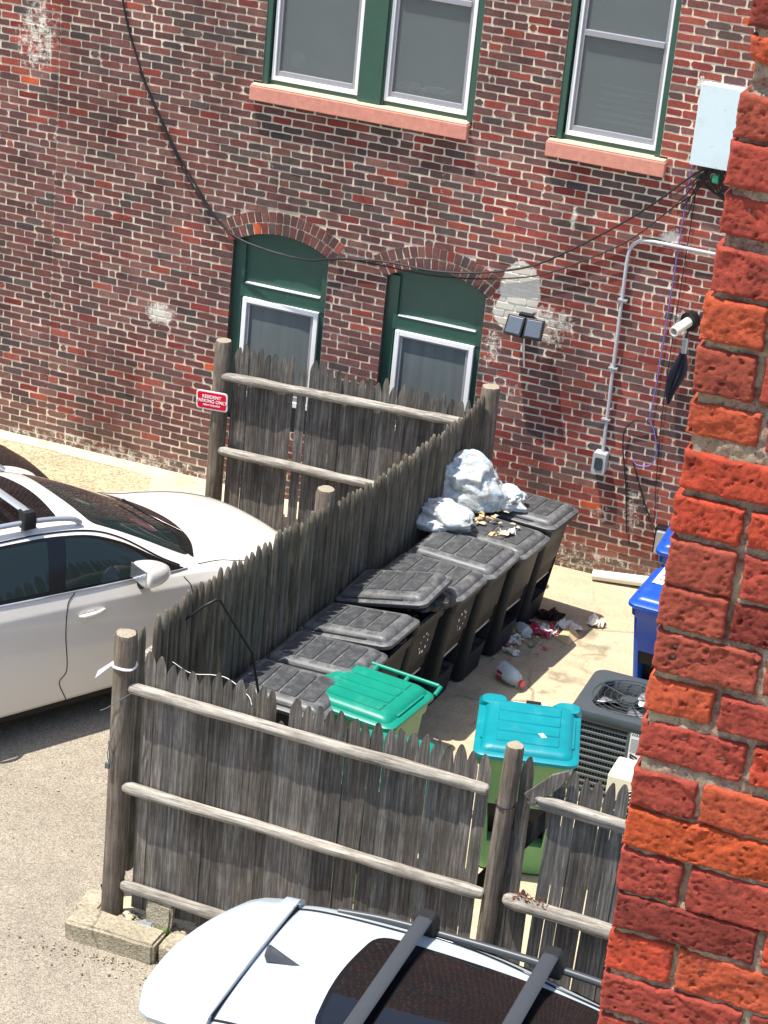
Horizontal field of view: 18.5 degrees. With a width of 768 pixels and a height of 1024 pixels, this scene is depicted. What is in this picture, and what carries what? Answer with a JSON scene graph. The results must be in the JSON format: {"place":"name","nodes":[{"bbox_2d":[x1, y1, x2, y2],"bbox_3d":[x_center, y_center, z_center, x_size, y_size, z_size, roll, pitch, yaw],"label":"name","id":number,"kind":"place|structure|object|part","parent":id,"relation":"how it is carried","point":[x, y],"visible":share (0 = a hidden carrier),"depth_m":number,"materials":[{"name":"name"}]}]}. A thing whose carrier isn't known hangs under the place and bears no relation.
{"place":"outdoors","nodes":[
{"label":"outdoors","id":0,"kind":"place"},
{"bbox_2d":[0,693,158,1023],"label":"ground","id":1,"kind":"structure","parent":0,"point":[46,873],"depth_m":16.81,"materials":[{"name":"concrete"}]},
{"bbox_2d":[0,444,48,478],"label":"parked car","id":2,"kind":"object","parent":1,"relation":"on","point":[8,457],"visible":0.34,"depth_m":21.12,"materials":[{"name":"black paint"}]},
{"bbox_2d":[4,718,158,1003],"bbox_3d":[-2.050,2.555,16.805,3.292,0.008,3.653,14,25,17],"label":"grit","id":3,"kind":"object","parent":1,"relation":"on","point":[103,958],"visible":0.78,"depth_m":15.85,"materials":[{"name":"stone"}]},
{"bbox_2d":[65,906,165,964],"bbox_3d":[-1.825,2.872,16.009,0.676,0.189,0.231,14,25,17],"label":"kerb block","id":4,"kind":"object","parent":1,"relation":"on","point":[105,931],"depth_m":15.93,"materials":[{"name":"concrete"}]},
{"bbox_2d":[0,464,277,723],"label":"parked car","id":5,"kind":"object","parent":1,"relation":"on","point":[85,575],"visible":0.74,"depth_m":18.41,"materials":[{"name":"white paint"}]},
{"bbox_3d":[-2.712,0.465,17.979,2.846,0.501,0.274,-14,31,-37],"label":"side window","id":6,"kind":"part","parent":5,"relation":"part of","materials":[{"name":"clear glass"}]},
{"bbox_2d":[0,439,283,531],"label":"gravel strip","id":7,"kind":"object","parent":1,"relation":"on","point":[77,472],"depth_m":23.22,"materials":[{"name":"beige gravel"}]},
{"bbox_2d":[158,931,185,961],"bbox_3d":[-1.124,3.037,15.810,0.790,0.181,0.223,14,25,19],"label":"kerb block","id":8,"kind":"object","parent":1,"relation":"on","point":[169,942],"depth_m":15.85,"materials":[{"name":"concrete"}]},
{"bbox_2d":[101,628,490,937],"bbox_3d":[-0.611,2.109,15.482,2.714,2.256,0.152,14,25,18],"label":"picket fence","id":9,"kind":"object","parent":1,"relation":"on","point":[192,794],"visible":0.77,"depth_m":15.44,"materials":[{"name":"grey wood"}]},
{"bbox_2d":[100,693,130,768],"bbox_3d":[-1.796,1.445,15.646,0.214,0.593,0.033,12,25,15],"label":"wire","id":10,"kind":"object","parent":9,"relation":"attached to","point":[107,765],"visible":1,"depth_m":15.69,"materials":[{"name":"paint"}]},
{"bbox_2d":[95,661,137,677],"bbox_3d":[-1.749,1.058,15.531,0.176,0.134,0.260,44,44,54],"label":"cloth tie","id":11,"kind":"object","parent":9,"relation":"attached to","point":[103,669],"visible":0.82,"depth_m":15.52,"materials":[{"name":"white fabric"}]},
{"bbox_2d":[173,662,251,704],"bbox_3d":[-1.102,1.100,15.358,0.594,0.144,0.079,15,26,20],"label":"string","id":12,"kind":"object","parent":9,"relation":"on","point":[211,674],"visible":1,"depth_m":15.40,"materials":[{"name":"white fabric"}]},
{"bbox_2d":[125,384,499,873],"bbox_3d":[-0.495,0.747,18.701,0.205,2.136,6.156,16,26,22],"label":"picket fence","id":13,"kind":"object","parent":1,"relation":"on","point":[289,584],"visible":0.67,"depth_m":18.03,"materials":[{"name":"grey wood"}]},
{"bbox_2d":[185,599,259,694],"bbox_3d":[-1.124,1.050,16.566,0.651,1.011,0.058,-1,25,-15],"label":"bent rod","id":14,"kind":"object","parent":13,"relation":"attached to","point":[235,626],"visible":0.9,"depth_m":16.48,"materials":[{"name":"black metal"}]},
{"bbox_2d":[205,338,470,533],"bbox_3d":[-0.433,-0.441,21.706,2.658,1.866,0.159,15,26,21],"label":"picket fence","id":15,"kind":"object","parent":1,"relation":"on","point":[361,423],"visible":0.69,"depth_m":21.75,"materials":[{"name":"grey wood"}]},
{"bbox_2d":[196,389,227,411],"bbox_3d":[-1.599,-1.033,21.924,0.322,0.197,0.014,14,25,17],"label":"parking sign","id":16,"kind":"object","parent":15,"relation":"attached to","point":[211,400],"visible":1,"depth_m":21.92,"materials":[{"name":"red metal"}]},
{"bbox_2d":[138,897,601,1023],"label":"parked car","id":17,"kind":"object","parent":1,"relation":"on","point":[288,960],"visible":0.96,"depth_m":13.11,"materials":[{"name":"white paint"}]},
{"bbox_3d":[0.735,2.770,13.550,2.847,0.502,0.330,14,25,17],"label":"side window","id":18,"kind":"part","parent":17,"relation":"part of","materials":[{"name":"glass"}]},
{"bbox_2d":[0,0,754,575],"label":"brick building","id":19,"kind":"structure","parent":1,"relation":"on","point":[136,280],"depth_m":21.72,"materials":[{"name":"red brick"}]},
{"bbox_2d":[139,71,236,239],"bbox_3d":[-1.833,-3.332,22.055,1.102,1.427,0.025,14,25,17],"label":"cable","id":20,"kind":"object","parent":19,"relation":"attached to","point":[182,167],"visible":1,"depth_m":22.10,"materials":[{"name":"black rubber"}]},
{"bbox_2d":[227,234,328,430],"bbox_3d":[-1.011,-1.731,22.524,0.980,1.940,0.120,14,25,17],"label":"window","id":21,"kind":"structure","parent":19,"relation":"in","point":[278,304],"depth_m":22.39,"materials":[{"name":"green paint"}]},
{"bbox_2d":[262,0,484,122],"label":"window","id":22,"kind":"structure","parent":19,"relation":"in","point":[416,55],"depth_m":21.12,"materials":[{"name":"green paint"}]},
{"bbox_2d":[122,0,707,273],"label":"cable","id":23,"kind":"object","parent":19,"relation":"attached to","point":[401,264],"visible":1,"depth_m":21.73,"materials":[{"name":"black rubber"}]},
{"bbox_2d":[379,269,486,445],"bbox_3d":[0.438,-1.367,22.073,0.980,1.910,0.120,14,25,17],"label":"window","id":24,"kind":"structure","parent":19,"relation":"in","point":[433,326],"depth_m":21.93,"materials":[{"name":"green paint"}]},
{"bbox_2d":[503,311,544,367],"bbox_3d":[1.268,-1.528,21.428,0.360,0.521,0.228,14,25,17],"label":"flood light","id":25,"kind":"object","parent":19,"relation":"attached to","point":[525,325],"visible":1,"depth_m":21.30,"materials":[{"name":"black metal"}]},
{"bbox_2d":[335,170,713,279],"bbox_3d":[1.200,-2.666,21.081,3.415,1.509,0.031,14,25,18],"label":"cable","id":26,"kind":"object","parent":19,"relation":"attached to","point":[538,274],"visible":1,"depth_m":21.21,"materials":[{"name":"black rubber"}]},
{"bbox_2d":[555,0,681,157],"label":"window","id":27,"kind":"structure","parent":19,"relation":"in","point":[619,57],"depth_m":20.41,"materials":[{"name":"green paint"}]},
{"bbox_2d":[622,419,657,532],"bbox_3d":[2.295,-0.322,21.593,0.329,1.141,0.035,14,25,17],"label":"wire","id":28,"kind":"object","parent":19,"relation":"attached to","point":[624,462],"visible":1,"depth_m":21.56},
{"bbox_2d":[633,463,654,528],"bbox_3d":[2.426,-0.125,21.603,0.400,0.609,0.038,17,26,24],"label":"wire","id":29,"kind":"object","parent":19,"relation":"attached to","point":[643,496],"visible":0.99,"depth_m":21.63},
{"bbox_2d":[591,239,714,474],"bbox_3d":[2.692,-1.245,21.015,1.455,2.260,0.118,14,25,17],"label":"conduit","id":30,"kind":"object","parent":19,"relation":"attached to","point":[600,459],"visible":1,"depth_m":21.23,"materials":[{"name":"metal"}]},
{"bbox_2d":[652,523,668,552],"bbox_3d":[2.601,0.270,21.664,0.245,0.260,0.128,14,25,17],"label":"meter box","id":31,"kind":"object","parent":19,"relation":"attached to","point":[660,530],"visible":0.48,"depth_m":21.63,"materials":[{"name":"black metal"}]},
{"bbox_2d":[654,182,697,518],"bbox_3d":[2.594,-1.399,21.043,0.090,3.200,0.008,14,25,17],"label":"wire","id":32,"kind":"object","parent":19,"relation":"attached to","point":[670,353],"visible":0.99,"depth_m":21.05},
{"bbox_2d":[669,310,700,336],"bbox_3d":[2.644,-1.664,20.788,0.170,0.185,0.333,23,29,33],"label":"security camera","id":33,"kind":"object","parent":19,"relation":"attached to","point":[690,320],"visible":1,"depth_m":20.79,"materials":[{"name":"white plastic"}]},
{"bbox_2d":[665,328,688,403],"bbox_3d":[2.616,-1.301,20.968,0.178,0.766,0.151,14,25,17],"label":"umbrella","id":34,"kind":"object","parent":33,"relation":"hanging from","point":[677,373],"visible":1,"depth_m":20.95,"materials":[{"name":"black fabric"}]},
{"bbox_2d":[674,81,745,214],"bbox_3d":[2.813,-3.079,20.224,0.577,1.181,0.118,14,25,17],"label":"utility box","id":35,"kind":"object","parent":19,"relation":"attached to","point":[715,125],"visible":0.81,"depth_m":20.09,"materials":[{"name":"paint"}]},
{"bbox_2d":[632,165,692,466],"bbox_3d":[2.497,-1.706,20.951,0.220,2.846,0.030,15,26,20],"label":"wire","id":36,"kind":"object","parent":35,"relation":"hanging from","point":[665,331],"visible":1,"depth_m":21.00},
{"bbox_2d":[475,740,523,952],"bbox_3d":[0.689,2.439,15.091,0.174,2.211,0.137,14,25,17],"label":"fence post","id":37,"kind":"object","parent":1,"relation":"on","point":[505,802],"visible":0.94,"depth_m":14.87,"materials":[{"name":"grey wood"}]},
{"bbox_2d":[477,811,549,887],"bbox_3d":[0.813,2.167,15.039,0.596,0.878,0.030,14,25,17],"label":"brace board","id":38,"kind":"object","parent":37,"relation":"attached to","point":[536,826],"visible":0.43,"depth_m":14.90,"materials":[{"name":"wood"}]},
{"bbox_2d":[491,756,628,1003],"bbox_3d":[1.474,2.609,14.791,1.658,2.010,0.135,14,25,17],"label":"picket fence","id":39,"kind":"object","parent":37,"relation":"attached to","point":[592,924],"visible":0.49,"depth_m":14.83,"materials":[{"name":"grey wood"}]},
{"bbox_2d":[508,892,547,906],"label":"dead leaves","id":40,"kind":"object","parent":39,"relation":"on","point":[525,898],"visible":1,"depth_m":14.95,"materials":[{"name":"brown plant"}]},
{"bbox_2d":[524,770,571,804],"bbox_3d":[1.014,1.702,14.615,0.278,0.294,0.023,13,25,16],"label":"broken slat","id":41,"kind":"object","parent":39,"relation":"attached to","point":[549,785],"visible":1,"depth_m":14.60,"materials":[{"name":"grey wood"}]},
{"bbox_2d":[597,0,767,1023],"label":"brick pier","id":42,"kind":"structure","parent":1,"relation":"on","point":[688,939],"depth_m":3.33,"materials":[{"name":"red brick"}]},
{"bbox_2d":[76,887,101,909],"bbox_3d":[-2.018,2.723,16.426,0.188,0.084,0.268,12,25,14],"label":"paving slab","id":43,"kind":"object","parent":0,"point":[91,898],"depth_m":16.40,"materials":[{"name":"concrete"}]},
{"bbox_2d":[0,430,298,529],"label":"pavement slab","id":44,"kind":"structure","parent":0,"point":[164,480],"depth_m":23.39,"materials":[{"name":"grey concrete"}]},
{"bbox_2d":[118,909,193,936],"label":"gravel","id":45,"kind":"structure","parent":0,"point":[132,915],"depth_m":16.19,"materials":[{"name":"stone"}]},
{"bbox_2d":[136,920,153,926],"bbox_3d":[-1.639,2.844,16.067,0.159,0.123,0.094,6,52,1],"label":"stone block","id":46,"kind":"object","parent":45,"relation":"on","point":[145,923],"depth_m":16.04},
{"bbox_2d":[146,899,175,933],"bbox_3d":[-1.531,2.764,16.119,0.209,0.251,0.084,16,18,22],"label":"stone block","id":47,"kind":"object","parent":45,"relation":"on","point":[159,915],"depth_m":16.08,"materials":[{"name":"concrete"}]},
{"bbox_2d":[123,565,639,996],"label":"concrete yard","id":48,"kind":"structure","parent":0,"point":[559,671],"depth_m":20.34,"materials":[{"name":"beige concrete"}]},
{"bbox_2d":[232,659,335,818],"bbox_3d":[-0.761,1.751,17.469,0.872,1.160,0.615,15,26,20],"label":"wheelie bin","id":49,"kind":"object","parent":48,"relation":"on","point":[288,684],"visible":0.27,"depth_m":17.17,"materials":[{"name":"black plastic"}]},
{"bbox_2d":[262,631,387,675],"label":"wheelie bin","id":50,"kind":"object","parent":48,"relation":"on","point":[317,654],"visible":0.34,"depth_m":17.69,"materials":[{"name":"black plastic"}]},
{"bbox_2d":[298,602,419,676],"bbox_3d":[-0.263,1.325,18.468,0.871,1.213,0.607,16,26,21],"label":"wheelie bin","id":51,"kind":"object","parent":48,"relation":"on","point":[378,629],"visible":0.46,"depth_m":18.14,"materials":[{"name":"black plastic"}]},
{"bbox_2d":[376,636,406,651],"bbox_3d":[-0.045,0.929,18.340,0.481,0.137,0.523,-2,25,-17],"label":"rubbish bag","id":52,"kind":"object","parent":51,"relation":"in","point":[401,642],"visible":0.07,"depth_m":18.18,"materials":[{"name":"black plastic"}]},
{"bbox_2d":[325,661,442,736],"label":"wheelie bin","id":53,"kind":"object","parent":48,"relation":"on","point":[372,698],"visible":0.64,"depth_m":17.18,"materials":[{"name":"green plastic"}]},
{"bbox_2d":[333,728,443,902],"bbox_3d":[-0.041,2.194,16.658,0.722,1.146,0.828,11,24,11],"label":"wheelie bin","id":54,"kind":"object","parent":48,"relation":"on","point":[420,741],"visible":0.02,"depth_m":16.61,"materials":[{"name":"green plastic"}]},
{"bbox_2d":[335,569,452,684],"bbox_3d":[0.015,1.069,18.998,0.867,1.299,0.633,17,26,23],"label":"wheelie bin","id":55,"kind":"object","parent":48,"relation":"on","point":[385,590],"visible":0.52,"depth_m":18.68,"materials":[{"name":"black plastic"}]},
{"bbox_2d":[390,591,455,617],"bbox_3d":[0.306,0.673,18.860,0.570,0.190,0.544,14,25,17],"label":"rubbish bag","id":56,"kind":"object","parent":55,"relation":"in","point":[443,600],"visible":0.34,"depth_m":18.67,"materials":[{"name":"black plastic"}]},
{"bbox_2d":[381,552,487,704],"bbox_3d":[0.314,0.975,19.462,0.875,1.147,0.638,16,26,21],"label":"wheelie bin","id":57,"kind":"object","parent":48,"relation":"on","point":[463,588],"visible":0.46,"depth_m":19.25,"materials":[{"name":"black plastic"}]},
{"bbox_2d":[407,531,519,680],"bbox_3d":[0.594,0.801,19.892,0.874,1.165,0.624,16,26,22],"label":"wheelie bin","id":58,"kind":"object","parent":48,"relation":"on","point":[493,563],"visible":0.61,"depth_m":19.64,"materials":[{"name":"black plastic"}]},
{"bbox_2d":[462,513,549,655],"bbox_3d":[0.885,0.638,20.380,0.872,1.117,0.598,17,26,24],"label":"wheelie bin","id":59,"kind":"object","parent":48,"relation":"on","point":[527,544],"visible":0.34,"depth_m":20.15,"materials":[{"name":"black plastic"}]},
{"bbox_2d":[416,497,474,532],"bbox_3d":[0.455,0.011,20.033,0.670,0.244,0.444,14,25,17],"label":"rubbish bag","id":60,"kind":"object","parent":59,"relation":"on","point":[438,514],"visible":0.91,"depth_m":19.89,"materials":[{"name":"white plastic"}]},
{"bbox_2d":[470,509,519,528],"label":"food scraps","id":61,"kind":"object","parent":59,"relation":"on","point":[480,518],"visible":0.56,"depth_m":20.18,"materials":[{"name":"beige food"}]},
{"bbox_2d":[488,531,508,536],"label":"food scraps","id":62,"kind":"object","parent":59,"relation":"on","point":[495,533],"visible":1,"depth_m":20.01,"materials":[{"name":"beige food"}]},
{"bbox_2d":[500,527,516,535],"bbox_3d":[1.059,0.159,20.044,0.116,0.077,0.109,-13,30,-36],"label":"crumpled paper","id":63,"kind":"object","parent":59,"relation":"on","point":[512,531],"visible":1,"depth_m":20.04,"materials":[{"name":"white paper"}]},
{"bbox_2d":[495,661,524,687],"bbox_3d":[1.083,1.405,19.956,0.171,0.200,0.297,-11,29,-33],"label":"plastic jug","id":64,"kind":"object","parent":48,"relation":"on","point":[506,672],"visible":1,"depth_m":19.91,"materials":[{"name":"white plastic"}]},
{"bbox_2d":[503,645,519,655],"bbox_3d":[1.119,1.198,20.486,0.137,0.053,0.132,25,30,36],"label":"litter scrap","id":65,"kind":"object","parent":48,"relation":"on","point":[513,651],"visible":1,"depth_m":20.47,"materials":[{"name":"paper"}]},
{"bbox_2d":[508,633,520,643],"bbox_3d":[1.135,1.112,20.682,0.158,0.053,0.163,3,24,-6],"label":"litter scrap","id":66,"kind":"object","parent":48,"relation":"on","point":[513,637],"visible":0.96,"depth_m":20.68,"materials":[{"name":"paper"}]},
{"bbox_2d":[492,620,558,659],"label":"litter","id":67,"kind":"object","parent":48,"relation":"on","point":[520,643],"visible":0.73,"depth_m":20.64,"materials":[{"name":"paper"}]},
{"bbox_2d":[473,693,582,874],"bbox_3d":[0.996,2.036,17.241,0.763,1.148,0.871,7,24,3],"label":"wheelie bin","id":68,"kind":"object","parent":48,"relation":"on","point":[547,737],"visible":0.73,"depth_m":16.95,"materials":[{"name":"green plastic"}]},
{"bbox_2d":[485,491,578,623],"bbox_3d":[1.170,0.413,20.915,0.875,1.145,0.625,16,26,22],"label":"wheelie bin","id":69,"kind":"object","parent":48,"relation":"on","point":[551,519],"visible":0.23,"depth_m":20.64,"materials":[{"name":"black plastic"}]},
{"bbox_2d":[441,449,507,513],"bbox_3d":[0.698,-0.328,20.468,0.847,0.496,0.574,14,25,17],"label":"rubbish bag","id":70,"kind":"object","parent":69,"relation":"on","point":[473,482],"visible":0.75,"depth_m":20.29,"materials":[{"name":"white plastic"}]},
{"bbox_2d":[500,483,527,512],"bbox_3d":[1.063,-0.133,20.511,0.428,0.192,0.311,14,25,17],"label":"rubbish bag","id":71,"kind":"object","parent":69,"relation":"on","point":[517,498],"visible":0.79,"depth_m":20.44,"materials":[{"name":"white plastic"}]},
{"bbox_2d":[530,621,554,638],"bbox_3d":[1.397,1.032,20.884,0.228,0.081,0.234,15,26,20],"label":"litter scrap","id":72,"kind":"object","parent":48,"relation":"on","point":[534,625],"visible":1,"depth_m":20.87,"materials":[{"name":"red plastic"}]},
{"bbox_2d":[535,623,558,636],"bbox_3d":[1.439,1.032,20.911,0.188,0.067,0.169,23,29,34],"label":"litter scrap","id":73,"kind":"object","parent":48,"relation":"on","point":[544,627],"visible":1,"depth_m":20.90,"materials":[{"name":"paper"}]},
{"bbox_2d":[536,607,565,621],"bbox_3d":[1.499,0.912,21.167,0.273,0.098,0.267,14,25,17],"label":"rag","id":74,"kind":"object","parent":48,"relation":"on","point":[553,614],"visible":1,"depth_m":21.11,"materials":[{"name":"black fabric"}]},
{"bbox_2d":[556,624,579,644],"bbox_3d":[1.650,1.073,20.818,0.207,0.106,0.161,-14,31,-37],"label":"card scrap","id":75,"kind":"object","parent":48,"relation":"on","point":[568,635],"visible":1,"depth_m":20.82,"materials":[{"name":"cardboard"}]},
{"bbox_2d":[555,618,582,629],"bbox_3d":[1.655,1.012,21.000,0.208,0.069,0.204,-11,29,-34],"label":"litter scrap","id":76,"kind":"object","parent":48,"relation":"on","point":[563,624],"visible":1,"depth_m":21.04,"materials":[{"name":"paper"}]},
{"bbox_2d":[586,612,605,627],"bbox_3d":[1.899,0.970,21.135,0.166,0.083,0.172,10,24,9],"label":"crumpled paper","id":77,"kind":"object","parent":48,"relation":"on","point":[594,619],"visible":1,"depth_m":21.12,"materials":[{"name":"white paper"}]},
{"bbox_2d":[565,670,647,806],"bbox_3d":[1.874,1.790,18.463,0.840,0.767,0.840,14,25,17],"label":"air conditioner","id":78,"kind":"object","parent":48,"relation":"on","point":[610,704],"visible":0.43,"depth_m":18.19,"materials":[{"name":"metal"}]},
{"bbox_2d":[592,569,648,585],"bbox_3d":[2.244,0.619,21.951,0.612,0.125,0.104,10,24,9],"label":"pipe","id":79,"kind":"object","parent":48,"relation":"on","point":[622,578],"visible":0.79,"depth_m":21.92,"materials":[{"name":"white plastic"}]},
{"bbox_2d":[605,757,636,859],"bbox_3d":[1.976,2.291,17.325,0.720,0.800,0.329,14,25,17],"label":"heat pump","id":80,"kind":"object","parent":48,"relation":"on","point":[620,774],"depth_m":17.17,"materials":[{"name":"beige metal"}]},
{"bbox_2d":[628,567,664,679],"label":"recycling bin","id":81,"kind":"object","parent":48,"relation":"on","point":[643,602],"visible":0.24,"depth_m":19.29,"materials":[{"name":"blue plastic"}]},
{"bbox_2d":[656,526,673,567],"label":"recycling bin","id":82,"kind":"object","parent":48,"relation":"on","point":[662,547],"visible":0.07,"depth_m":20.18,"materials":[{"name":"blue plastic"}]},
{"bbox_3d":[1.163,1.016,20.853,0.252,0.094,0.269,8,24,6],"label":"litter scrap","id":83,"kind":"object","parent":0,"visible":0},
{"bbox_2d":[515,621,532,637],"bbox_3d":[1.211,1.032,20.828,0.119,0.140,0.206,-8,28,-28],"label":"plastic jug","id":84,"kind":"object","parent":83,"relation":"on","point":[523,629],"visible":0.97,"depth_m":20.75,"materials":[{"name":"white plastic"}]}
]}

